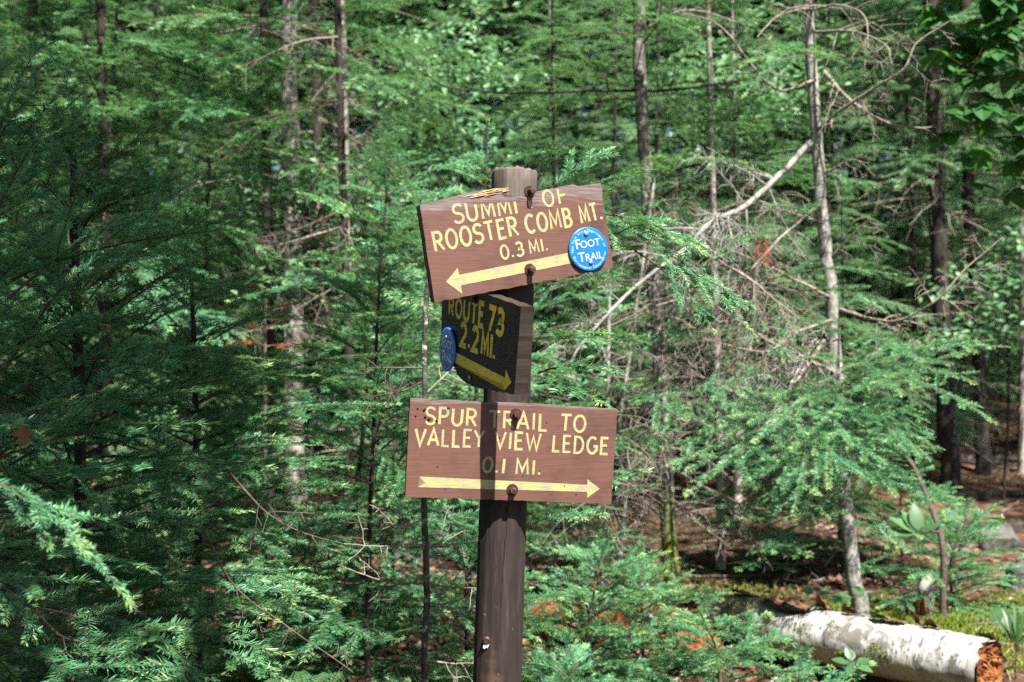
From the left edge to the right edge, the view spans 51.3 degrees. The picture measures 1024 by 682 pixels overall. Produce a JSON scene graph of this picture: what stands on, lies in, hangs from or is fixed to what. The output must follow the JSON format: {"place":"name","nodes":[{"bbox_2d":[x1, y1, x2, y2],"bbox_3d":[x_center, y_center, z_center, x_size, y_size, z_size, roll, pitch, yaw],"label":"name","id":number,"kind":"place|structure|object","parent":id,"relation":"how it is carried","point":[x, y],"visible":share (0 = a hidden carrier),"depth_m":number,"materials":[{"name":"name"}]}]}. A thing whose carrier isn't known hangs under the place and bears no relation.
{"place":"outdoors","nodes":[
{"label":"outdoors","id":0,"kind":"place"},
{"bbox_2d":[0,310,1023,681],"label":"ground","id":1,"kind":"structure","parent":0,"point":[730,574],"depth_m":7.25,"materials":[{"name":"plant"}]},
{"bbox_2d":[0,0,163,456],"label":"fir tree","id":2,"kind":"object","parent":1,"relation":"on","point":[85,94],"visible":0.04,"depth_m":10.43,"materials":[{"name":"green plant"}]},
{"bbox_2d":[0,0,175,450],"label":"fir tree","id":3,"kind":"object","parent":1,"relation":"on","point":[50,30],"visible":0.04,"depth_m":11.90,"materials":[{"name":"green plant"}]},
{"bbox_2d":[0,0,198,428],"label":"fir tree","id":4,"kind":"object","parent":1,"relation":"on","point":[39,31],"visible":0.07,"depth_m":12.85,"materials":[{"name":"green plant"}]},
{"bbox_2d":[0,0,221,574],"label":"fir tree","id":5,"kind":"object","parent":1,"relation":"on","point":[110,143],"visible":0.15,"depth_m":6.57,"materials":[{"name":"green plant"}]},
{"bbox_2d":[0,0,243,396],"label":"fir tree","id":6,"kind":"object","parent":1,"relation":"on","point":[134,28],"visible":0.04,"depth_m":13.51,"materials":[{"name":"green plant"}]},
{"bbox_2d":[0,417,244,681],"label":"fir sapling","id":7,"kind":"object","parent":1,"relation":"on","point":[54,566],"visible":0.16,"depth_m":4.57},
{"bbox_2d":[0,0,254,544],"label":"fir tree","id":8,"kind":"object","parent":1,"relation":"on","point":[136,129],"visible":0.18,"depth_m":7.37,"materials":[{"name":"green plant"}]},
{"bbox_2d":[0,560,298,681],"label":"fir tree","id":9,"kind":"object","parent":1,"relation":"on","point":[158,643],"visible":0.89,"depth_m":2.23,"materials":[{"name":"green plant"}]},
{"bbox_2d":[57,0,279,526],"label":"fir tree","id":10,"kind":"object","parent":1,"relation":"on","point":[156,36],"visible":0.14,"depth_m":8.65,"materials":[{"name":"green plant"}]},
{"bbox_2d":[27,390,309,662],"bbox_3d":[-1.655,0.910,5.016,1.326,1.388,1.244,0,0,-35],"label":"fir sapling","id":11,"kind":"object","parent":1,"relation":"on","point":[183,538],"visible":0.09,"depth_m":4.99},
{"bbox_2d":[88,0,248,436],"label":"fir tree","id":12,"kind":"object","parent":1,"relation":"on","point":[149,16],"visible":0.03,"depth_m":11.95,"materials":[{"name":"green plant"}]},
{"bbox_2d":[0,23,337,681],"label":"fir tree","id":13,"kind":"object","parent":1,"relation":"on","point":[40,509],"visible":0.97,"depth_m":2.52,"materials":[{"name":"green plant"}]},
{"bbox_2d":[1,585,82,655],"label":"bare stick","id":14,"kind":"object","parent":13,"relation":"attached to","point":[6,589],"visible":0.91,"depth_m":2.20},
{"bbox_2d":[0,0,338,550],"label":"fir tree","id":15,"kind":"object","parent":1,"relation":"on","point":[101,106],"visible":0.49,"depth_m":6.41,"materials":[{"name":"green plant"}]},
{"bbox_2d":[0,71,348,681],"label":"fir tree","id":16,"kind":"object","parent":1,"relation":"on","point":[77,343],"visible":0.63,"depth_m":3.10,"materials":[{"name":"green plant"}]},
{"bbox_2d":[200,524,377,681],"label":"bare stick","id":17,"kind":"object","parent":16,"relation":"attached to","point":[226,574],"visible":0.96,"depth_m":2.62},
{"bbox_2d":[94,0,283,462],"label":"fir tree","id":18,"kind":"object","parent":1,"relation":"on","point":[257,231],"visible":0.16,"depth_m":11.12,"materials":[{"name":"green plant"}]},
{"bbox_2d":[0,234,400,681],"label":"fir tree","id":19,"kind":"object","parent":1,"relation":"on","point":[199,545],"visible":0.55,"depth_m":3.48,"materials":[{"name":"green plant"}]},
{"bbox_2d":[112,48,307,538],"bbox_3d":[-2.243,-0.236,7.741,1.384,3.828,1.289,0,0,32],"label":"fir tree","id":20,"kind":"object","parent":1,"relation":"on","point":[208,198],"visible":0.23,"depth_m":7.76,"materials":[{"name":"green plant"}]},
{"bbox_2d":[146,43,307,486],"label":"fir tree","id":21,"kind":"object","parent":1,"relation":"on","point":[214,400],"visible":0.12,"depth_m":9.61,"materials":[{"name":"green plant"}]},
{"bbox_2d":[149,0,314,422],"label":"fir tree","id":22,"kind":"object","parent":1,"relation":"on","point":[235,129],"visible":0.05,"depth_m":13.06,"materials":[{"name":"green plant"}]},
{"bbox_2d":[104,482,407,681],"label":"fir sapling","id":23,"kind":"object","parent":1,"relation":"on","point":[264,626],"visible":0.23,"depth_m":4.40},
{"bbox_2d":[106,0,409,545],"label":"fir tree","id":24,"kind":"object","parent":1,"relation":"on","point":[263,34],"visible":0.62,"depth_m":7.37,"materials":[{"name":"green plant"}]},
{"bbox_2d":[226,298,300,595],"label":"dead fir","id":25,"kind":"object","parent":1,"relation":"on","point":[264,344],"visible":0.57,"depth_m":5.59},
{"bbox_2d":[177,0,374,414],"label":"fir tree","id":26,"kind":"object","parent":1,"relation":"on","point":[300,122],"visible":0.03,"depth_m":14.69,"materials":[{"name":"green plant"}]},
{"bbox_2d":[200,0,366,431],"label":"fir tree","id":27,"kind":"object","parent":1,"relation":"on","point":[277,250],"visible":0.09,"depth_m":12.27,"materials":[{"name":"green plant"}]},
{"bbox_2d":[137,0,457,501],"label":"fir tree","id":28,"kind":"object","parent":1,"relation":"on","point":[295,333],"visible":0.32,"depth_m":9.14,"materials":[{"name":"green plant"}]},
{"bbox_2d":[183,128,418,550],"bbox_3d":[-1.350,0.080,6.960,1.267,2.874,1.496,0,0,38],"label":"broadleaf sapling","id":29,"kind":"object","parent":1,"relation":"on","point":[237,197],"visible":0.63,"depth_m":6.95,"materials":[{"name":"green plant"}]},
{"bbox_2d":[126,0,484,582],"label":"fir tree","id":30,"kind":"object","parent":1,"relation":"on","point":[339,27],"visible":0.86,"depth_m":6.18,"materials":[{"name":"green plant"}]},
{"bbox_2d":[205,0,420,477],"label":"fir tree","id":31,"kind":"object","parent":1,"relation":"on","point":[315,129],"visible":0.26,"depth_m":9.96,"materials":[{"name":"green plant"}]},
{"bbox_2d":[203,518,472,681],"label":"fir sapling","id":32,"kind":"object","parent":1,"relation":"on","point":[359,595],"visible":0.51,"depth_m":3.91,"materials":[{"name":"plant"}]},
{"bbox_2d":[200,108,482,658],"bbox_3d":[-0.636,0.259,5.006,1.528,2.649,1.769,0,0,-29],"label":"fir tree","id":33,"kind":"object","parent":1,"relation":"on","point":[362,462],"visible":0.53,"depth_m":4.86,"materials":[{"name":"green plant"}]},
{"bbox_2d":[209,0,480,542],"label":"fir tree","id":34,"kind":"object","parent":1,"relation":"on","point":[296,183],"visible":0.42,"depth_m":7.58,"materials":[{"name":"green plant"}]},
{"bbox_2d":[162,229,541,681],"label":"fir tree","id":35,"kind":"object","parent":1,"relation":"on","point":[358,292],"visible":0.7,"depth_m":3.63,"materials":[{"name":"green plant"}]},
{"bbox_2d":[143,0,565,421],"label":"fir tree","id":36,"kind":"object","parent":1,"relation":"on","point":[244,58],"visible":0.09,"depth_m":13.71,"materials":[{"name":"green plant"}]},
{"bbox_2d":[272,376,479,634],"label":"fir sapling","id":37,"kind":"object","parent":1,"relation":"on","point":[363,490],"visible":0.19,"depth_m":5.19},
{"bbox_2d":[303,12,455,475],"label":"fir tree","id":38,"kind":"object","parent":1,"relation":"on","point":[387,64],"visible":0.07,"depth_m":9.86,"materials":[{"name":"green plant"}]},
{"bbox_2d":[301,0,477,455],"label":"fir tree","id":39,"kind":"object","parent":1,"relation":"on","point":[419,13],"visible":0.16,"depth_m":11.23,"materials":[{"name":"green plant"}]},
{"bbox_2d":[323,148,469,555],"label":"fir tree","id":40,"kind":"object","parent":1,"relation":"on","point":[400,420],"visible":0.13,"depth_m":7.19,"materials":[{"name":"green plant"}]},
{"bbox_2d":[325,33,473,524],"bbox_3d":[-0.857,-0.415,8.612,1.393,4.136,1.495,0,0,-12],"label":"fir tree","id":41,"kind":"object","parent":1,"relation":"on","point":[414,91],"visible":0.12,"depth_m":8.56,"materials":[{"name":"green plant"}]},
{"bbox_2d":[341,276,477,681],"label":"bare sapling","id":42,"kind":"object","parent":1,"relation":"on","point":[425,545],"visible":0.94,"depth_m":2.99,"materials":[{"name":"green plant"}]},
{"bbox_2d":[327,0,510,396],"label":"fir tree","id":43,"kind":"object","parent":1,"relation":"on","point":[463,120],"visible":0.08,"depth_m":12.83,"materials":[{"name":"green plant"}]},
{"bbox_2d":[371,632,473,681],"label":"fir sapling","id":44,"kind":"object","parent":1,"relation":"on","point":[444,677],"visible":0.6,"depth_m":3.78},
{"bbox_2d":[252,0,608,382],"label":"fir tree","id":45,"kind":"object","parent":1,"relation":"on","point":[498,101],"visible":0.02,"depth_m":15.04,"materials":[{"name":"green plant"}]},
{"bbox_2d":[323,0,548,512],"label":"broadleaf sapling","id":46,"kind":"object","parent":1,"relation":"on","point":[476,68],"visible":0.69,"depth_m":8.49,"materials":[{"name":"green plant"}]},
{"bbox_2d":[307,498,577,681],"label":"fir sapling","id":47,"kind":"object","parent":1,"relation":"on","point":[470,560],"visible":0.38,"depth_m":3.98,"materials":[{"name":"plant"}]},
{"bbox_2d":[405,35,563,401],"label":"fir tree","id":48,"kind":"object","parent":1,"relation":"on","point":[490,112],"visible":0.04,"depth_m":10.27,"materials":[{"name":"green plant"}]},
{"bbox_2d":[337,119,639,678],"bbox_3d":[-0.060,0.333,4.298,1.305,2.484,1.255,0,0,-14],"label":"fir tree","id":49,"kind":"object","parent":1,"relation":"on","point":[482,166],"visible":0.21,"depth_m":4.30,"materials":[{"name":"green plant"}]},
{"bbox_2d":[428,0,582,402],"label":"fir tree","id":50,"kind":"object","parent":1,"relation":"on","point":[505,37],"visible":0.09,"depth_m":11.96,"materials":[{"name":"green plant"}]},
{"bbox_2d":[404,165,617,681],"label":"signpost","id":51,"kind":"object","parent":1,"relation":"on","point":[504,451],"visible":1,"depth_m":2.43,"materials":[{"name":"brown"}]},
{"bbox_2d":[319,0,765,392],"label":"fir tree","id":52,"kind":"object","parent":1,"relation":"on","point":[458,11],"visible":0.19,"depth_m":13.03,"materials":[{"name":"green plant"}]},
{"bbox_2d":[504,0,612,398],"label":"fir tree","id":53,"kind":"object","parent":1,"relation":"on","point":[560,167],"visible":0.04,"depth_m":13.40,"materials":[{"name":"green plant"}]},
{"bbox_2d":[446,402,674,624],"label":"fir sapling","id":54,"kind":"object","parent":1,"relation":"on","point":[534,506],"visible":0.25,"depth_m":5.32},
{"bbox_2d":[487,0,645,416],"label":"fir tree","id":55,"kind":"object","parent":1,"relation":"on","point":[547,32],"visible":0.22,"depth_m":9.47,"materials":[{"name":"green plant"}]},
{"bbox_2d":[464,0,671,579],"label":"fir tree","id":56,"kind":"object","parent":1,"relation":"on","point":[551,560],"visible":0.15,"depth_m":6.42,"materials":[{"name":"green plant"}]},
{"bbox_2d":[521,627,646,681],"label":"fir sapling","id":57,"kind":"object","parent":1,"relation":"on","point":[575,651],"visible":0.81,"depth_m":3.71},
{"bbox_2d":[168,557,1023,681],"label":"moss","id":58,"kind":"object","parent":1,"relation":"on","point":[957,622],"visible":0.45,"depth_m":5.36,"materials":[{"name":"plant"}]},
{"bbox_2d":[457,524,736,681],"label":"fir sapling","id":59,"kind":"object","parent":1,"relation":"on","point":[592,598],"visible":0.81,"depth_m":4.07,"materials":[{"name":"plant"}]},
{"bbox_2d":[523,0,683,456],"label":"fir tree","id":60,"kind":"object","parent":1,"relation":"on","point":[600,171],"visible":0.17,"depth_m":11.29,"materials":[{"name":"green plant"}]},
{"bbox_2d":[452,139,757,522],"bbox_3d":[0.216,0.491,2.971,0.869,2.133,0.583,0,0,0],"label":"fir tree","id":61,"kind":"object","parent":1,"relation":"on","point":[640,219],"visible":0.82,"depth_m":2.86,"materials":[{"name":"green plant"}]},
{"bbox_2d":[525,598,703,648],"bbox_3d":[0.508,1.367,5.126,0.893,0.268,0.332,0,0,-4],"label":"rotten log","id":62,"kind":"object","parent":1,"relation":"on","point":[617,616],"visible":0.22,"depth_m":5.04,"materials":[{"name":"brown wood"}]},
{"bbox_2d":[531,0,713,523],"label":"fir tree","id":63,"kind":"object","parent":1,"relation":"on","point":[613,180],"visible":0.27,"depth_m":8.66,"materials":[{"name":"green plant"}]},
{"bbox_2d":[526,264,721,609],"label":"fir tree","id":64,"kind":"object","parent":1,"relation":"on","point":[637,339],"visible":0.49,"depth_m":5.19,"materials":[{"name":"green plant"}]},
{"bbox_2d":[404,0,856,601],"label":"fir tree","id":65,"kind":"object","parent":1,"relation":"on","point":[640,16],"visible":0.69,"depth_m":5.96,"materials":[{"name":"green plant"}]},
{"bbox_2d":[527,165,741,606],"bbox_3d":[0.543,0.319,5.601,1.165,2.466,0.977,0,0,40],"label":"fir tree","id":66,"kind":"object","parent":1,"relation":"on","point":[638,290],"visible":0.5,"depth_m":5.49,"materials":[{"name":"green plant"}]},
{"bbox_2d":[467,0,824,411],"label":"fir tree","id":67,"kind":"object","parent":1,"relation":"on","point":[667,55],"visible":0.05,"depth_m":13.96,"materials":[{"name":"green plant"}]},
{"bbox_2d":[573,0,744,427],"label":"fir tree","id":68,"kind":"object","parent":1,"relation":"on","point":[650,102],"visible":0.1,"depth_m":13.03,"materials":[{"name":"green plant"}]},
{"bbox_2d":[569,0,748,395],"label":"fir tree","id":69,"kind":"object","parent":1,"relation":"on","point":[617,141],"visible":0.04,"depth_m":15.56,"materials":[{"name":"green plant"}]},
{"bbox_2d":[550,540,779,681],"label":"fir sapling","id":70,"kind":"object","parent":1,"relation":"on","point":[635,606],"visible":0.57,"depth_m":4.44,"materials":[{"name":"plant"}]},
{"bbox_2d":[568,0,772,483],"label":"fir tree","id":71,"kind":"object","parent":1,"relation":"on","point":[656,135],"visible":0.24,"depth_m":9.81,"materials":[{"name":"green plant"}]},
{"bbox_2d":[617,0,806,452],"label":"fir tree","id":72,"kind":"object","parent":1,"relation":"on","point":[716,33],"visible":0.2,"depth_m":11.75,"materials":[{"name":"green plant"}]},
{"bbox_2d":[585,0,873,585],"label":"fir tree","id":73,"kind":"object","parent":1,"relation":"on","point":[721,557],"visible":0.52,"depth_m":6.78,"materials":[{"name":"green plant"}]},
{"bbox_2d":[645,0,825,520],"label":"fir tree","id":74,"kind":"object","parent":1,"relation":"on","point":[740,283],"visible":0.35,"depth_m":8.56,"materials":[{"name":"green plant"}]},
{"bbox_2d":[640,582,835,681],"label":"fir sapling","id":75,"kind":"object","parent":1,"relation":"on","point":[701,622],"visible":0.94,"depth_m":4.07,"materials":[{"name":"plant"}]},
{"bbox_2d":[661,0,830,422],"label":"fir tree","id":76,"kind":"object","parent":1,"relation":"on","point":[741,135],"visible":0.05,"depth_m":13.55,"materials":[{"name":"green plant"}]},
{"bbox_2d":[632,0,866,530],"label":"broadleaf sapling","id":77,"kind":"object","parent":1,"relation":"on","point":[724,77],"visible":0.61,"depth_m":8.12,"materials":[{"name":"green plant"}]},
{"bbox_2d":[702,89,825,461],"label":"fir tree","id":78,"kind":"object","parent":1,"relation":"on","point":[767,285],"visible":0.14,"depth_m":10.46,"materials":[{"name":"green plant"}]},
{"bbox_2d":[531,0,1012,617],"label":"fir tree","id":79,"kind":"object","parent":1,"relation":"on","point":[841,446],"visible":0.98,"depth_m":4.97,"materials":[{"name":"green plant"}]},
{"bbox_2d":[677,431,872,573],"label":"fir sapling","id":80,"kind":"object","parent":1,"relation":"on","point":[777,551],"visible":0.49,"depth_m":6.54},
{"bbox_2d":[722,0,868,444],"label":"fir tree","id":81,"kind":"object","parent":1,"relation":"on","point":[786,189],"visible":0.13,"depth_m":12.09,"materials":[{"name":"green plant"}]},
{"bbox_2d":[756,642,876,681],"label":"fir sapling","id":82,"kind":"object","parent":1,"relation":"on","point":[840,674],"visible":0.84,"depth_m":4.01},
{"bbox_2d":[749,0,926,425],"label":"fir tree","id":83,"kind":"object","parent":1,"relation":"on","point":[850,137],"visible":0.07,"depth_m":13.54,"materials":[{"name":"green plant"}]},
{"bbox_2d":[774,170,909,546],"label":"fir tree","id":84,"kind":"object","parent":1,"relation":"on","point":[842,304],"visible":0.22,"depth_m":7.25,"materials":[{"name":"green plant"}]},
{"bbox_2d":[740,0,944,512],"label":"fir tree","id":85,"kind":"object","parent":1,"relation":"on","point":[872,259],"visible":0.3,"depth_m":8.91,"materials":[{"name":"green plant"}]},
{"bbox_2d":[662,0,1023,418],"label":"fir tree","id":86,"kind":"object","parent":1,"relation":"on","point":[864,28],"visible":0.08,"depth_m":13.73,"materials":[{"name":"green plant"}]},
{"bbox_2d":[689,589,1005,681],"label":"birch log","id":87,"kind":"object","parent":1,"relation":"on","point":[903,652],"visible":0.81,"depth_m":4.48,"materials":[{"name":"white wood"}]},
{"bbox_2d":[777,4,949,398],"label":"fir tree","id":88,"kind":"object","parent":1,"relation":"on","point":[843,121],"visible":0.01,"depth_m":15.96,"materials":[{"name":"green plant"}]},
{"bbox_2d":[737,0,1023,492],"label":"fir tree","id":89,"kind":"object","parent":1,"relation":"on","point":[950,464],"visible":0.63,"depth_m":9.55,"materials":[{"name":"green plant"}]},
{"bbox_2d":[782,0,1023,475],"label":"fir tree","id":90,"kind":"object","parent":1,"relation":"on","point":[983,466],"visible":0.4,"depth_m":10.55,"materials":[{"name":"green plant"}]},
{"bbox_2d":[813,455,993,584],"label":"fir sapling","id":91,"kind":"object","parent":1,"relation":"on","point":[869,523],"visible":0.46,"depth_m":6.40,"materials":[{"name":"plant"}]},
{"bbox_2d":[831,0,988,440],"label":"fir tree","id":92,"kind":"object","parent":1,"relation":"on","point":[900,293],"visible":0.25,"depth_m":12.13,"materials":[{"name":"green plant"}]},
{"bbox_2d":[887,503,941,616],"bbox_3d":[2.028,1.115,5.363,0.227,0.587,0.202,0,0,-32],"label":"broadleaf plant","id":93,"kind":"object","parent":1,"relation":"on","point":[913,520],"visible":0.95,"depth_m":5.37,"materials":[{"name":"green plant"}]},
{"bbox_2d":[902,571,935,615],"bbox_3d":[2.090,1.333,5.543,0.202,0.300,0.216,0,0,45],"label":"rotten stump","id":94,"kind":"object","parent":1,"relation":"on","point":[926,586],"visible":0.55,"depth_m":5.48,"materials":[{"name":"grey wood"}]},
{"bbox_2d":[834,0,1018,473],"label":"fir tree","id":95,"kind":"object","parent":1,"relation":"on","point":[913,264],"visible":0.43,"depth_m":10.40,"materials":[{"name":"green plant"}]},
{"bbox_2d":[845,0,1018,434],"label":"fir tree","id":96,"kind":"object","parent":1,"relation":"on","point":[942,5],"visible":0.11,"depth_m":12.92,"materials":[{"name":"green plant"}]},
{"bbox_2d":[861,497,1023,618],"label":"fir sapling","id":97,"kind":"object","parent":1,"relation":"on","point":[953,537],"visible":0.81,"depth_m":5.56,"materials":[{"name":"plant"}]},
{"bbox_2d":[873,1,1023,403],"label":"fir tree","id":98,"kind":"object","parent":1,"relation":"on","point":[1006,235],"visible":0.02,"depth_m":15.30,"materials":[{"name":"green plant"}]},
{"bbox_2d":[885,0,1023,414],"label":"fir tree","id":99,"kind":"object","parent":1,"relation":"on","point":[965,358],"visible":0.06,"depth_m":13.99,"materials":[{"name":"green plant"}]},
{"bbox_2d":[896,0,1023,209],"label":"maple tree","id":100,"kind":"object","parent":1,"relation":"on","point":[992,49],"visible":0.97,"depth_m":5.21,"materials":[{"name":"green plant"}]},
{"bbox_2d":[904,218,1023,505],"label":"broadleaf sapling","id":101,"kind":"object","parent":1,"relation":"on","point":[1006,329],"visible":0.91,"depth_m":8.98,"materials":[{"name":"green plant"}]},
{"bbox_2d":[932,490,1023,502],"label":"rotten log","id":102,"kind":"object","parent":1,"relation":"on","point":[978,495],"visible":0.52,"depth_m":9.26,"materials":[{"name":"brown wood"}]},
{"bbox_2d":[946,15,1023,478],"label":"fir tree","id":103,"kind":"object","parent":1,"relation":"on","point":[1020,462],"visible":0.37,"depth_m":10.54,"materials":[{"name":"green plant"}]},
{"bbox_2d":[947,22,1023,443],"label":"fir tree","id":104,"kind":"object","parent":1,"relation":"on","point":[988,355],"visible":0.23,"depth_m":12.04,"materials":[{"name":"green plant"}]},
{"bbox_2d":[815,394,1023,681],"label":"path","id":105,"kind":"structure","parent":0,"point":[988,484],"depth_m":8.71,"materials":[{"name":"soil"}]},
{"bbox_2d":[886,406,947,616],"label":"dead sapling","id":106,"kind":"object","parent":105,"relation":"on","point":[943,567],"visible":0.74,"depth_m":5.30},
{"bbox_2d":[991,605,1023,678],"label":"plant","id":107,"kind":"object","parent":105,"relation":"on","point":[1016,631],"visible":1,"depth_m":4.50,"materials":[{"name":"green plant"}]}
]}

